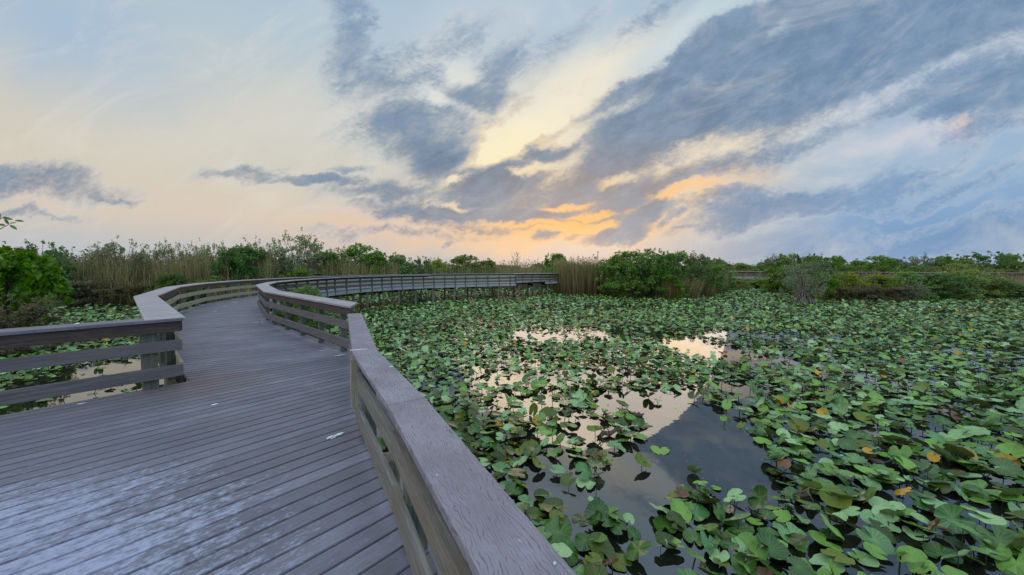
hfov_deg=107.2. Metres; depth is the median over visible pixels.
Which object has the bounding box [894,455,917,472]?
lily pad
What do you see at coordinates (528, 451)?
lily pad
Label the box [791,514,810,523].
lily pad
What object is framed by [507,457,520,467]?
lily pad
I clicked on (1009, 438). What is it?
lily pad
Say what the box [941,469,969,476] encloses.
lily pad
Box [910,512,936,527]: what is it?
lily pad
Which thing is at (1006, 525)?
lily pad
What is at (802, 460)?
lily pad
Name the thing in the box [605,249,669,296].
shrub
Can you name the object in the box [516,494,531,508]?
lily pad
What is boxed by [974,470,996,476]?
lily pad
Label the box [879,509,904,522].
lily pad
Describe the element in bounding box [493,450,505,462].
lily pad
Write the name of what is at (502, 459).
lily pad
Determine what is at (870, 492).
lily pad
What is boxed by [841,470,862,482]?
lily pad
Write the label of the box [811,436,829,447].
lily pad
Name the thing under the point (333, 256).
shrub
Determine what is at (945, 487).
lily pad
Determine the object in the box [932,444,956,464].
lily pad
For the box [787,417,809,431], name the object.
lily pad
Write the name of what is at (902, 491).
lily pad
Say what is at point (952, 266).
shrub
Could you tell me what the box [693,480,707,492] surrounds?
lily pad
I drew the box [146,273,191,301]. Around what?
shrub
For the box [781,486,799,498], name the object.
lily pad
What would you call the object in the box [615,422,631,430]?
lily pad
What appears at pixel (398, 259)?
shrub
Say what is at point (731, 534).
lily pad
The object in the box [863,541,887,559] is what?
lily pad
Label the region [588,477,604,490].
lily pad
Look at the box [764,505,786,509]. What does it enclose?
lily pad
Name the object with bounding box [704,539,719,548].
lily pad
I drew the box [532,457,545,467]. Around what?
lily pad
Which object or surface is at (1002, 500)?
lily pad
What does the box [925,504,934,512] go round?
lily pad
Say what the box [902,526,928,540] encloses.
lily pad
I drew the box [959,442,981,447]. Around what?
lily pad
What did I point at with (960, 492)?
lily pad
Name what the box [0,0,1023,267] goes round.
sky
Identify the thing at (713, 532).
lily pad
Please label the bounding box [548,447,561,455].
lily pad
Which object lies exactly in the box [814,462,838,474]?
lily pad
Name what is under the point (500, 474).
lily pad
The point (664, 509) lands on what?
lily pad
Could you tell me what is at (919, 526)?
lily pad
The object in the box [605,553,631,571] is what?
lily pad
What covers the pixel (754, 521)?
lily pad
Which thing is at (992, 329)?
lily pads
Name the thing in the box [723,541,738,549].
lily pad
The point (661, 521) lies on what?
lily pad
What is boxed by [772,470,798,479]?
lily pad
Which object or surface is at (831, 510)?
lily pad
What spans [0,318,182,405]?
railing
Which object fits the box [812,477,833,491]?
lily pad
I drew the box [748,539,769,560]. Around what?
lily pad
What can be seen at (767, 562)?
lily pad
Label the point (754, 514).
lily pad
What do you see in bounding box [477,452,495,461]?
lily pad
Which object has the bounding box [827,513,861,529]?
lily pad
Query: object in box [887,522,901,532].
lily pad
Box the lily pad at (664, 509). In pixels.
[649,503,673,517]
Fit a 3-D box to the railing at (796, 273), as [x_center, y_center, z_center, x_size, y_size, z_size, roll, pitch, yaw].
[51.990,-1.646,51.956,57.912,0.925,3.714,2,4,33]
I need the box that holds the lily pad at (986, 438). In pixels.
[970,434,996,443]
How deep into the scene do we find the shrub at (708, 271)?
38.12 m
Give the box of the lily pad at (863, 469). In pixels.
[854,465,877,474]
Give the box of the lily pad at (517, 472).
[507,468,525,479]
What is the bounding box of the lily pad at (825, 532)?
[818,528,841,540]
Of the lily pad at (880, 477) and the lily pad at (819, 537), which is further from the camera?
the lily pad at (880, 477)
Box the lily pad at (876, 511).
[871,505,899,522]
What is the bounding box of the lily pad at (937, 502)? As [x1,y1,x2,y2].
[921,498,947,508]
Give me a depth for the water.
7.08 m
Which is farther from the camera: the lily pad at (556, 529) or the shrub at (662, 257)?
the shrub at (662, 257)
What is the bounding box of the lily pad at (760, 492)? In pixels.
[747,485,767,508]
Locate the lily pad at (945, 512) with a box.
[934,504,975,533]
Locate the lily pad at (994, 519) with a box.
[968,510,1006,527]
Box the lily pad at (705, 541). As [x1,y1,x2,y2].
[700,529,717,556]
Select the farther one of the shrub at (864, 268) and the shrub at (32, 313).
the shrub at (864, 268)
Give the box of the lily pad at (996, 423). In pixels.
[987,420,1012,425]
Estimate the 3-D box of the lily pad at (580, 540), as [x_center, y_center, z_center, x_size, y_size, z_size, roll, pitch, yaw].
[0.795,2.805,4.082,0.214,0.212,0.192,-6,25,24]
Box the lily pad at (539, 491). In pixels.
[534,488,549,500]
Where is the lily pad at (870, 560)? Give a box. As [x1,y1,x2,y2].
[847,548,879,566]
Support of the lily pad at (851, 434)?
on the water
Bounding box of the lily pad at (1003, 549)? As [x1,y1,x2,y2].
[979,539,1011,560]
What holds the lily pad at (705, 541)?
on the water
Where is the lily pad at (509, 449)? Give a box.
[502,443,513,455]
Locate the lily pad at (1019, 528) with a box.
[1012,520,1023,533]
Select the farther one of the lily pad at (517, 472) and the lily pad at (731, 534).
the lily pad at (517, 472)
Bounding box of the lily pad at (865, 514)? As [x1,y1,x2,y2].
[860,509,887,526]
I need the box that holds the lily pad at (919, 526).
[898,519,937,532]
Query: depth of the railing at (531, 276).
41.10 m
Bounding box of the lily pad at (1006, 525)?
[990,520,1008,527]
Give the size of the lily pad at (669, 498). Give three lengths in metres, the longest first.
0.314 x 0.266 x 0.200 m
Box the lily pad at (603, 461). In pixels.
[599,457,612,464]
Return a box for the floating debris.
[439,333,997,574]
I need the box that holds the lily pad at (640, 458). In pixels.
[634,452,650,467]
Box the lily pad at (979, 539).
[958,521,996,547]
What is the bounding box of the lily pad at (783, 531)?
[776,522,809,546]
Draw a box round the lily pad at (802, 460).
[794,458,809,463]
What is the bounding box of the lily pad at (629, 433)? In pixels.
[621,431,639,440]
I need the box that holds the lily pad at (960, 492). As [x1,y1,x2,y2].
[955,486,968,500]
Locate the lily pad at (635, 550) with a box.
[624,540,650,560]
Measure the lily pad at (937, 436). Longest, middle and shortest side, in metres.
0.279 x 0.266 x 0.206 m
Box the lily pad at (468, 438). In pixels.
[462,433,475,445]
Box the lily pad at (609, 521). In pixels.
[596,513,616,531]
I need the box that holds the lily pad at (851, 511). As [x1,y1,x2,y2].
[841,506,859,517]
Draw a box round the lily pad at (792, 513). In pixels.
[786,505,801,525]
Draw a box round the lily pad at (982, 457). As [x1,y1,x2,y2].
[976,454,989,459]
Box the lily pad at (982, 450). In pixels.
[976,446,1004,457]
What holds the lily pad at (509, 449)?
on the water
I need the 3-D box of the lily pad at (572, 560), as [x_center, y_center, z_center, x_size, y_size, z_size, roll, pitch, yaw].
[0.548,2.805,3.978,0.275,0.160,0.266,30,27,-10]
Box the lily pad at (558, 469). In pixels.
[550,465,564,473]
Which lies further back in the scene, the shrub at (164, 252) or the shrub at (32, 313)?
the shrub at (164, 252)
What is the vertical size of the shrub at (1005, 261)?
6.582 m
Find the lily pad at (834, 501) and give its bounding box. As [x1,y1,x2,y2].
[818,487,851,508]
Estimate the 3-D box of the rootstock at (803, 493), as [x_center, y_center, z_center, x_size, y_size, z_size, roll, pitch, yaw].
[3.840,2.744,5.006,0.410,0.204,0.567,2,4,31]
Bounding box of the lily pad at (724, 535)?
[717,529,730,540]
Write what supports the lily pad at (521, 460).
on the water
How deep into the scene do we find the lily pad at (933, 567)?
3.82 m
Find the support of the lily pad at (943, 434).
on the water
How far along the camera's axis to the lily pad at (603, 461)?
5.92 m
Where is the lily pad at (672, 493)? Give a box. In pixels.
[668,490,679,497]
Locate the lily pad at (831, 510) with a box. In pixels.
[823,507,849,520]
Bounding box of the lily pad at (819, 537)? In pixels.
[809,530,842,551]
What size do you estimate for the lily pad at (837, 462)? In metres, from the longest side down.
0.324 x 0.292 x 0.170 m
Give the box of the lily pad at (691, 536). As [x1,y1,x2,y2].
[683,531,702,545]
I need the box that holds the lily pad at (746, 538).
[733,532,757,550]
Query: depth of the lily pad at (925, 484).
5.34 m
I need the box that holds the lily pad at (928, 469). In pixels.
[919,466,932,478]
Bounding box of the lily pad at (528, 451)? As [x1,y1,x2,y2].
[523,444,540,456]
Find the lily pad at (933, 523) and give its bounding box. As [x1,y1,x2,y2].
[927,517,939,536]
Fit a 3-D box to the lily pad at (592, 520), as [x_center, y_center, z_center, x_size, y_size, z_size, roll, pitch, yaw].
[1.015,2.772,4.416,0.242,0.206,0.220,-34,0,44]
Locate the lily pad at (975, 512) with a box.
[967,508,987,524]
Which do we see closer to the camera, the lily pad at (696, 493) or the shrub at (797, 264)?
the lily pad at (696, 493)
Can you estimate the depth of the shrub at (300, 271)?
39.45 m
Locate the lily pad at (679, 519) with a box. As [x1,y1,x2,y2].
[666,511,685,529]
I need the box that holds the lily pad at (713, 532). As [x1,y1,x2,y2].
[708,528,720,535]
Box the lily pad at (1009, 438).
[995,436,1018,443]
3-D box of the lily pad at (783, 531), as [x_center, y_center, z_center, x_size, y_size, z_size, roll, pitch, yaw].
[3.156,2.841,4.261,0.272,0.173,0.311,-6,15,0]
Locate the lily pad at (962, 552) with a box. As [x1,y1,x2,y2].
[941,549,973,565]
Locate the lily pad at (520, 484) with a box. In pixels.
[515,479,527,487]
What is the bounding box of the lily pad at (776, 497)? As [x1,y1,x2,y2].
[769,496,788,505]
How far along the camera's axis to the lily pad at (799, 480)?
5.42 m
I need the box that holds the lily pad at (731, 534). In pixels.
[725,528,738,538]
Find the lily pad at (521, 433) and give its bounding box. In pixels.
[510,430,526,441]
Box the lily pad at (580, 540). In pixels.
[574,532,593,552]
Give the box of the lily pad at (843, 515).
[831,511,847,521]
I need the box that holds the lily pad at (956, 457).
[945,455,963,461]
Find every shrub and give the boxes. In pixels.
[0,244,73,328]
[0,293,75,357]
[4,239,86,301]
[39,277,99,306]
[52,275,122,304]
[76,234,164,284]
[90,278,160,304]
[146,237,190,278]
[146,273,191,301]
[176,278,238,302]
[183,237,208,275]
[200,240,231,268]
[201,268,230,279]
[205,244,278,298]
[240,235,272,262]
[267,253,294,290]
[271,284,330,337]
[277,266,312,291]
[301,251,345,283]
[328,245,358,272]
[335,242,391,282]
[368,252,416,282]
[407,255,436,280]
[428,257,452,279]
[436,254,499,279]
[539,253,565,288]
[547,259,564,290]
[595,252,650,296]
[596,262,614,294]
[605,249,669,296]
[607,273,650,297]
[621,248,683,296]
[634,265,690,298]
[648,250,705,286]
[671,250,718,285]
[685,256,735,290]
[706,257,734,274]
[710,263,737,291]
[723,278,753,289]
[731,262,757,276]
[736,279,761,287]
[749,262,776,276]
[755,266,797,292]
[760,254,786,274]
[766,253,808,277]
[775,257,841,297]
[785,262,832,271]
[793,270,844,298]
[794,253,841,273]
[823,255,856,273]
[829,284,884,300]
[835,265,880,273]
[836,271,876,298]
[842,273,903,296]
[846,255,906,277]
[861,283,924,300]
[871,271,943,299]
[876,258,909,270]
[891,264,943,275]
[894,252,951,274]
[898,283,932,300]
[904,273,982,300]
[929,269,1007,298]
[930,254,982,267]
[936,263,1006,276]
[945,277,1023,297]
[953,251,1023,277]
[979,285,1023,297]
[987,253,1023,276]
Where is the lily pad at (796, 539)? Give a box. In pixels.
[789,533,808,552]
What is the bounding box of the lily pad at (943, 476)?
[933,474,945,479]
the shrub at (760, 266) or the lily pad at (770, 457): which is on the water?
the lily pad at (770, 457)
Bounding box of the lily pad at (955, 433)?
[947,429,973,438]
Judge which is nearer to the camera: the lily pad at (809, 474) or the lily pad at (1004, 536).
the lily pad at (1004, 536)
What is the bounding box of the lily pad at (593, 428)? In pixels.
[586,425,602,437]
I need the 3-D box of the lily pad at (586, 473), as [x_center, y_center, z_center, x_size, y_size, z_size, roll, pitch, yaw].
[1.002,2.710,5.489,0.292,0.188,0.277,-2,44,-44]
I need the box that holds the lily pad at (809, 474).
[803,467,816,480]
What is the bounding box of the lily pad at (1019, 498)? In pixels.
[989,490,1023,501]
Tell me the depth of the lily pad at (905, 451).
6.02 m
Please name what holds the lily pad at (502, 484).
on the water
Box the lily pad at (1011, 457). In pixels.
[996,453,1020,466]
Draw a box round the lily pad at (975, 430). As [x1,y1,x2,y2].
[963,426,989,434]
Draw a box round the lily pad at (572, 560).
[557,536,578,565]
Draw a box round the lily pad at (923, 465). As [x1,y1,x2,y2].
[919,459,939,473]
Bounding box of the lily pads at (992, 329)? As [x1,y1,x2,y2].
[0,287,1023,574]
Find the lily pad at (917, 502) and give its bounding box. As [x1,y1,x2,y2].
[908,492,931,510]
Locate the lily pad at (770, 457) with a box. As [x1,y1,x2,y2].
[761,454,779,464]
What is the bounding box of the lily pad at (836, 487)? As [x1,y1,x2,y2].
[816,485,841,495]
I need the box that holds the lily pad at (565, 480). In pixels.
[560,472,575,485]
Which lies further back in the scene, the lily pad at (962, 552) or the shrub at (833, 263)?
the shrub at (833, 263)
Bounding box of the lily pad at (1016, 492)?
[1000,488,1023,503]
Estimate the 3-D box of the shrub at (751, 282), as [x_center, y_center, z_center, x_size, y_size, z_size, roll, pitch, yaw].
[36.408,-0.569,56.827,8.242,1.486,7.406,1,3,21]
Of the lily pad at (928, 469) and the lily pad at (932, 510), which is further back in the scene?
the lily pad at (928, 469)
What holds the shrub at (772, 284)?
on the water
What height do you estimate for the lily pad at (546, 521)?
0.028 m
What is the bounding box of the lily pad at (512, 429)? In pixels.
[508,427,522,433]
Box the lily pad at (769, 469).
[765,467,783,474]
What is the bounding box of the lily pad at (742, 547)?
[731,537,746,552]
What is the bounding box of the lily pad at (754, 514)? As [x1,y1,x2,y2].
[750,510,768,520]
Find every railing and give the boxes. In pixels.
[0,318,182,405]
[133,273,552,379]
[256,275,427,351]
[347,313,575,574]
[428,274,516,288]
[517,273,565,284]
[724,271,1023,278]
[729,271,997,277]
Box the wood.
[179,261,993,270]
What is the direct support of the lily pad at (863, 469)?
on the water
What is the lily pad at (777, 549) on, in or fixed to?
on the water
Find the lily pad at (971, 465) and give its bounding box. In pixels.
[957,460,990,470]
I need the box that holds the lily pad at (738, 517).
[725,513,750,528]
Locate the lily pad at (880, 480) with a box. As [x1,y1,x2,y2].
[868,476,892,483]
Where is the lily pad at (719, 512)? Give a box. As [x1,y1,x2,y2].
[713,502,724,520]
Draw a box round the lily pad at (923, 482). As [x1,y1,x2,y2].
[911,476,934,489]
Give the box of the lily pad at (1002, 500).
[992,497,1012,506]
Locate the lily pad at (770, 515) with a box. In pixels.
[758,509,775,524]
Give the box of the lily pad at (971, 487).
[963,484,989,493]
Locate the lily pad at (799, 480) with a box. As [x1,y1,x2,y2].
[790,476,808,483]
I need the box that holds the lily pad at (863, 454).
[851,451,876,458]
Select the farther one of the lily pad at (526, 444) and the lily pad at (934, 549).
the lily pad at (526, 444)
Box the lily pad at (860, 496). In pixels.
[846,489,864,500]
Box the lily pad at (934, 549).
[921,541,963,563]
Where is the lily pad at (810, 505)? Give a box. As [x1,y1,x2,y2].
[801,501,820,512]
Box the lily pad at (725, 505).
[711,501,733,512]
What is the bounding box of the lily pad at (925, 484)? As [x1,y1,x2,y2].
[916,478,938,489]
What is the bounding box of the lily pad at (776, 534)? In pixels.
[757,527,780,539]
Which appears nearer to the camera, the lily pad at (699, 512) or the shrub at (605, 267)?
the lily pad at (699, 512)
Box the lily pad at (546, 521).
[536,519,560,527]
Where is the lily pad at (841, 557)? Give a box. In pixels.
[820,548,854,565]
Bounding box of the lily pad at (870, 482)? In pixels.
[855,475,881,490]
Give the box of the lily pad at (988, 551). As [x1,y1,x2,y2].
[970,546,1000,563]
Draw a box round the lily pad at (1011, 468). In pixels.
[988,457,1023,477]
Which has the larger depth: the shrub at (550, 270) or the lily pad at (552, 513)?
the shrub at (550, 270)
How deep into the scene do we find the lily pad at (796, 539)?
4.04 m
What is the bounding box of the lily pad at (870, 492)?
[863,487,876,507]
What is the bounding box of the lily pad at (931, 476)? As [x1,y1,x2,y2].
[926,474,952,479]
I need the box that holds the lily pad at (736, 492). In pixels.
[727,488,745,500]
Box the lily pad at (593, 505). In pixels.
[584,498,608,525]
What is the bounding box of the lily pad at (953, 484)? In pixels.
[947,480,970,496]
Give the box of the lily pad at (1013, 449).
[995,442,1023,457]
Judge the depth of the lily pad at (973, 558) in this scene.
3.89 m
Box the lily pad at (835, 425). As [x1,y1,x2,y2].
[828,421,847,430]
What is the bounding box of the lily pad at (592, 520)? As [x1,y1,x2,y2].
[585,510,602,526]
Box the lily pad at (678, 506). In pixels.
[670,499,691,522]
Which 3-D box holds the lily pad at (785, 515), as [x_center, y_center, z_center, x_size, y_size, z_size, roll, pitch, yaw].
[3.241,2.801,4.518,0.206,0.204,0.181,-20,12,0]
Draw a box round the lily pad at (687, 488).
[676,484,693,490]
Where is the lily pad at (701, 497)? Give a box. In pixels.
[696,495,707,501]
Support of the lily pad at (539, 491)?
on the water
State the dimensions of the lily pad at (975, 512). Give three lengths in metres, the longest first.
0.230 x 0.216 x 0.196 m
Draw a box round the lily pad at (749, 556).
[737,552,758,558]
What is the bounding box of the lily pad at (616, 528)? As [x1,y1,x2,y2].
[610,521,626,539]
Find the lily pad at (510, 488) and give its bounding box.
[505,481,522,496]
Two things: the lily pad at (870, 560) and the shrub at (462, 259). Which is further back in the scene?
the shrub at (462, 259)
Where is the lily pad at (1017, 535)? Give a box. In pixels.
[1000,526,1020,537]
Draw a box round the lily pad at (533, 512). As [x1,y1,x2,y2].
[526,506,545,520]
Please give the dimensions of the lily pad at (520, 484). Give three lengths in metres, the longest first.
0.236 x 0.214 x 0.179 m
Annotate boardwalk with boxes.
[0,280,563,574]
[726,277,1021,285]
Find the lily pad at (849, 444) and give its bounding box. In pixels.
[837,438,858,452]
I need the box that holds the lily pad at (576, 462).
[574,460,590,466]
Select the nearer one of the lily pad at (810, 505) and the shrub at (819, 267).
the lily pad at (810, 505)
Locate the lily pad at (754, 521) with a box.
[746,517,762,525]
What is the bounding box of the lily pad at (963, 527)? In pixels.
[947,519,981,548]
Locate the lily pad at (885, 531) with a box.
[868,517,896,543]
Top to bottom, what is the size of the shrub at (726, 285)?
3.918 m
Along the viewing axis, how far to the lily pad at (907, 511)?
4.71 m
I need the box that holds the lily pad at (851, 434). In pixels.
[844,429,865,441]
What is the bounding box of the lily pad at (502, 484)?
[499,481,511,488]
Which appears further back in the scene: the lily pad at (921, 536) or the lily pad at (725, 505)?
the lily pad at (725, 505)
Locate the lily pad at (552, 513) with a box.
[549,510,563,523]
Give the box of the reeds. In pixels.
[1,237,1023,304]
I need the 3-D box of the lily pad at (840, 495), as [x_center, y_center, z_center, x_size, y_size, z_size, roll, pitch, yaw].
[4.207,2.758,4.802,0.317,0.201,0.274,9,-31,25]
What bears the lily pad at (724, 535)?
on the water
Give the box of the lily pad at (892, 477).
[879,474,904,482]
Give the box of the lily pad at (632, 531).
[627,526,640,541]
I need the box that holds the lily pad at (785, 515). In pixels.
[772,509,790,521]
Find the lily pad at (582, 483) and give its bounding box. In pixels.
[576,477,595,489]
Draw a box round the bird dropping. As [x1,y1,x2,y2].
[326,432,343,438]
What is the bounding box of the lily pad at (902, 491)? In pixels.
[894,487,911,494]
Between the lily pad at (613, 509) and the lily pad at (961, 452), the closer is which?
the lily pad at (613, 509)
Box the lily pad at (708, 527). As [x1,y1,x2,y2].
[696,523,717,533]
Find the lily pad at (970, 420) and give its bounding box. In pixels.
[961,417,986,425]
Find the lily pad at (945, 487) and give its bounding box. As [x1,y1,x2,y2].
[928,480,951,493]
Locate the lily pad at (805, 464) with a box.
[791,458,810,467]
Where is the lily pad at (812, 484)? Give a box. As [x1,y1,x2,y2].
[800,481,822,495]
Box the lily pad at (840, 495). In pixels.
[826,492,858,500]
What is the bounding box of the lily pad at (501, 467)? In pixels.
[492,461,510,472]
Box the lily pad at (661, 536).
[655,531,676,549]
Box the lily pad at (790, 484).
[776,480,794,485]
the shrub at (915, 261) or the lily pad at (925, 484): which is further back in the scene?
the shrub at (915, 261)
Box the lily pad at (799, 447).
[789,443,807,450]
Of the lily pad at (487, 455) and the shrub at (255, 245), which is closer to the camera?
the lily pad at (487, 455)
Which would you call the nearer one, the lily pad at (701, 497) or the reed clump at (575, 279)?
the lily pad at (701, 497)
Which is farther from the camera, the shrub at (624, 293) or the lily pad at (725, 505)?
the shrub at (624, 293)
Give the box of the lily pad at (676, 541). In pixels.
[669,537,683,549]
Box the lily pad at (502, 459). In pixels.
[496,456,509,469]
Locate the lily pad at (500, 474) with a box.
[492,471,505,479]
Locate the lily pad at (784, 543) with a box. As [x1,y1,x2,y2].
[777,539,787,547]
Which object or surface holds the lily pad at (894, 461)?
on the water
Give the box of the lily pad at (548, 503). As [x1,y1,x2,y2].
[541,497,563,511]
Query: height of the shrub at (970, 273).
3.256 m
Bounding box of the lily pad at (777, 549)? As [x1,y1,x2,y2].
[756,531,789,560]
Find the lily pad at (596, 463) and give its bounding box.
[588,460,601,473]
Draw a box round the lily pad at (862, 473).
[856,472,872,477]
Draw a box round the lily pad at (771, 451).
[767,449,788,455]
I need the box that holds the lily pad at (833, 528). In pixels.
[820,513,843,540]
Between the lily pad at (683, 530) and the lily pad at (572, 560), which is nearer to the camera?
the lily pad at (572, 560)
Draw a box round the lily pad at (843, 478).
[830,470,850,483]
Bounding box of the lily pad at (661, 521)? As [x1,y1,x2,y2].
[653,514,677,533]
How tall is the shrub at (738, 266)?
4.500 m
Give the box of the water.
[0,287,1023,574]
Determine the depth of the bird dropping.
3.35 m
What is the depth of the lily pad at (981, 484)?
5.05 m
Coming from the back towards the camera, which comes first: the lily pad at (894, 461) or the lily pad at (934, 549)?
the lily pad at (894, 461)
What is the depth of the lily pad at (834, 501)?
4.83 m
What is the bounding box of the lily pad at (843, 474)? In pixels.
[826,469,850,479]
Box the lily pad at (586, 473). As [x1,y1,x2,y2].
[575,462,591,479]
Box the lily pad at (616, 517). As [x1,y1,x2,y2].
[608,513,621,520]
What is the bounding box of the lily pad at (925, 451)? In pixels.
[923,449,941,462]
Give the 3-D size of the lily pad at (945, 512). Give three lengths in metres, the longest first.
0.326 x 0.325 x 0.165 m
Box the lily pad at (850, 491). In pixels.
[837,484,857,496]
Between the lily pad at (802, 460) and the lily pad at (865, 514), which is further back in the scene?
the lily pad at (802, 460)
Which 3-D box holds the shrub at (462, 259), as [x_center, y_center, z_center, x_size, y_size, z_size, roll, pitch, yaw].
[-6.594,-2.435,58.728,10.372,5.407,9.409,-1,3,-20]
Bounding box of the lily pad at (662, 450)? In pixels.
[650,445,669,454]
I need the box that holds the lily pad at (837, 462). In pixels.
[828,458,850,465]
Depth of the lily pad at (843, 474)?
5.53 m
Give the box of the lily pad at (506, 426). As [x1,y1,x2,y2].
[503,424,516,435]
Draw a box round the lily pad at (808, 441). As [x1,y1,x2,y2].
[795,436,814,444]
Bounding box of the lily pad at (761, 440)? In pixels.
[753,437,771,444]
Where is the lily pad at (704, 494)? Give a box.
[694,487,712,499]
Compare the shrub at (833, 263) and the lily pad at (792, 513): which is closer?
the lily pad at (792, 513)
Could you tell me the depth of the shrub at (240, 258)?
33.70 m
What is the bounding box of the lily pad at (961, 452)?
[942,443,974,458]
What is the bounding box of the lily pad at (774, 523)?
[772,521,788,530]
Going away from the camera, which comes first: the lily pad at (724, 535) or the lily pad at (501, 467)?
the lily pad at (724, 535)
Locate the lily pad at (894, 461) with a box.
[887,456,907,469]
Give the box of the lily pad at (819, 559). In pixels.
[809,553,844,572]
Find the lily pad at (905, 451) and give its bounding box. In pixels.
[888,445,911,459]
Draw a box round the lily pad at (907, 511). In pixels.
[896,508,916,515]
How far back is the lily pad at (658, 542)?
4.06 m
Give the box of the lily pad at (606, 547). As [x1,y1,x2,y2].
[587,532,615,559]
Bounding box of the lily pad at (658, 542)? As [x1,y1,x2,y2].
[655,538,666,550]
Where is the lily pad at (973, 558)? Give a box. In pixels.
[959,550,985,564]
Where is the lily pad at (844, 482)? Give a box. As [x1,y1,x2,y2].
[835,472,850,486]
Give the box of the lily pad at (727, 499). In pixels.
[723,496,736,508]
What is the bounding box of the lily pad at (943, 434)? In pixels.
[938,432,962,440]
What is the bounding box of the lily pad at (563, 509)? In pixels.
[552,504,568,511]
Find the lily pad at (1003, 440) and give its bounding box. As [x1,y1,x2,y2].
[996,437,1020,446]
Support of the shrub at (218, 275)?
on the ground
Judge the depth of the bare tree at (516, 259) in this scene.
64.07 m
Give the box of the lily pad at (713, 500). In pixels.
[697,497,722,511]
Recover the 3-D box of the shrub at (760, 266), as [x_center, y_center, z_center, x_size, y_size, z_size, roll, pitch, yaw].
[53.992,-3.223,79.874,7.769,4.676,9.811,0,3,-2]
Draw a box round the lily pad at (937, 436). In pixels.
[925,430,945,442]
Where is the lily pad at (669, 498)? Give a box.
[662,496,688,501]
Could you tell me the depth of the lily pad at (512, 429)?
6.89 m
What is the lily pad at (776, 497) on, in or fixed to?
on the water
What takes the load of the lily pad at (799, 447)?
on the water
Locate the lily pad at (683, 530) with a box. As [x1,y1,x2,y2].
[663,526,686,531]
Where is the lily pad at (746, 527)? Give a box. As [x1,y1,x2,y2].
[722,518,754,534]
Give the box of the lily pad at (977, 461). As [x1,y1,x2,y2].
[959,458,986,463]
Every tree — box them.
[0,213,23,266]
[267,227,330,285]
[508,251,527,266]
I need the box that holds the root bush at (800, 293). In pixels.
[779,265,830,303]
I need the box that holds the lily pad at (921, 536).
[915,535,930,544]
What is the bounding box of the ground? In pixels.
[460,268,1014,299]
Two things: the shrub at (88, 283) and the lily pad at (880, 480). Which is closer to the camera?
the lily pad at (880, 480)
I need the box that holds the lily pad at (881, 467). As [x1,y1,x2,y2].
[868,464,899,474]
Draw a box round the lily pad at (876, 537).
[856,525,894,553]
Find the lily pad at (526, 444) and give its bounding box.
[519,439,537,448]
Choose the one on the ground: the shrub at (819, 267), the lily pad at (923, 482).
the shrub at (819, 267)
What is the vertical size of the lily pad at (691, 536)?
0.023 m
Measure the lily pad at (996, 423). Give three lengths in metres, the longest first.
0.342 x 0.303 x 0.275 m
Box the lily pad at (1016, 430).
[1001,425,1023,434]
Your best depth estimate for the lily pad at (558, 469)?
5.59 m
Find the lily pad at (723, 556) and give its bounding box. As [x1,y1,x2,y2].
[709,548,729,563]
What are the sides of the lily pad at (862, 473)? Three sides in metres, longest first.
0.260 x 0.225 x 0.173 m
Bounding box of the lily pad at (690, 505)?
[682,500,693,514]
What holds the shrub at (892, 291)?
on the ground
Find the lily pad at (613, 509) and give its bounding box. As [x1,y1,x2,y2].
[601,506,622,521]
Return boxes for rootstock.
[574,448,610,467]
[596,419,623,441]
[625,411,643,417]
[785,481,819,504]
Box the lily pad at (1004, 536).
[976,525,1023,554]
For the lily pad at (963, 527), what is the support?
on the water
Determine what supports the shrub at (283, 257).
on the ground
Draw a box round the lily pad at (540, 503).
[538,501,554,510]
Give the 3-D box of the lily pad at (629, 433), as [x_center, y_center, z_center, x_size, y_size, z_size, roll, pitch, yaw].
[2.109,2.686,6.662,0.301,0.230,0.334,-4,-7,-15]
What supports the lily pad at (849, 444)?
on the water
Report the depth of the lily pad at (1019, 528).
4.22 m
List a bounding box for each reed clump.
[551,251,608,294]
[657,274,707,298]
[700,279,716,296]
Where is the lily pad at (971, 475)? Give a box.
[962,473,981,478]
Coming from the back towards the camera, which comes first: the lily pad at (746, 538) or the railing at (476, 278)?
the railing at (476, 278)
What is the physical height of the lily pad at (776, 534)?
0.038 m
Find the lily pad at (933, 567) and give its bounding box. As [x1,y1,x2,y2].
[926,559,937,570]
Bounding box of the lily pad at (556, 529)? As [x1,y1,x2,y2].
[545,515,571,544]
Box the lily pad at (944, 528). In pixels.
[936,526,951,536]
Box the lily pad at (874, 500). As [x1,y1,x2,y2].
[868,496,895,510]
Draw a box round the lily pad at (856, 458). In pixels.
[841,453,867,463]
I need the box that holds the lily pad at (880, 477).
[869,473,891,480]
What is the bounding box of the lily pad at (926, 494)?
[912,490,936,497]
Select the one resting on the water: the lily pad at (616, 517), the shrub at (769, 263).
the lily pad at (616, 517)
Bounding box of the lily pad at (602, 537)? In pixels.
[591,532,606,541]
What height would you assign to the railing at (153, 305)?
0.925 m
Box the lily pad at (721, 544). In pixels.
[713,536,727,549]
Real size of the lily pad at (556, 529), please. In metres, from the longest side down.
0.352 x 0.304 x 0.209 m
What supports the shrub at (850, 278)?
on the ground
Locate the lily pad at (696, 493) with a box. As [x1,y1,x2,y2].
[688,490,702,498]
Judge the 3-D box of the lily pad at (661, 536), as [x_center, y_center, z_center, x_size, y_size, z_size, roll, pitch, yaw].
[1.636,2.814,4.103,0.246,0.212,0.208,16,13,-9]
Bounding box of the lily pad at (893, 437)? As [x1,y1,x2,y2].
[880,435,906,445]
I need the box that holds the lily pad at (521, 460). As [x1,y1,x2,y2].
[512,456,527,467]
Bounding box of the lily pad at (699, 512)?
[687,502,709,520]
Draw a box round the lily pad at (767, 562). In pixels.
[748,548,770,565]
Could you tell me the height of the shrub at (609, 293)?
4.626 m
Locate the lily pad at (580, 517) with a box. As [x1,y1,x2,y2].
[572,513,589,525]
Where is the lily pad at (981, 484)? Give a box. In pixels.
[961,479,999,500]
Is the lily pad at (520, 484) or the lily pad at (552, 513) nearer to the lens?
the lily pad at (552, 513)

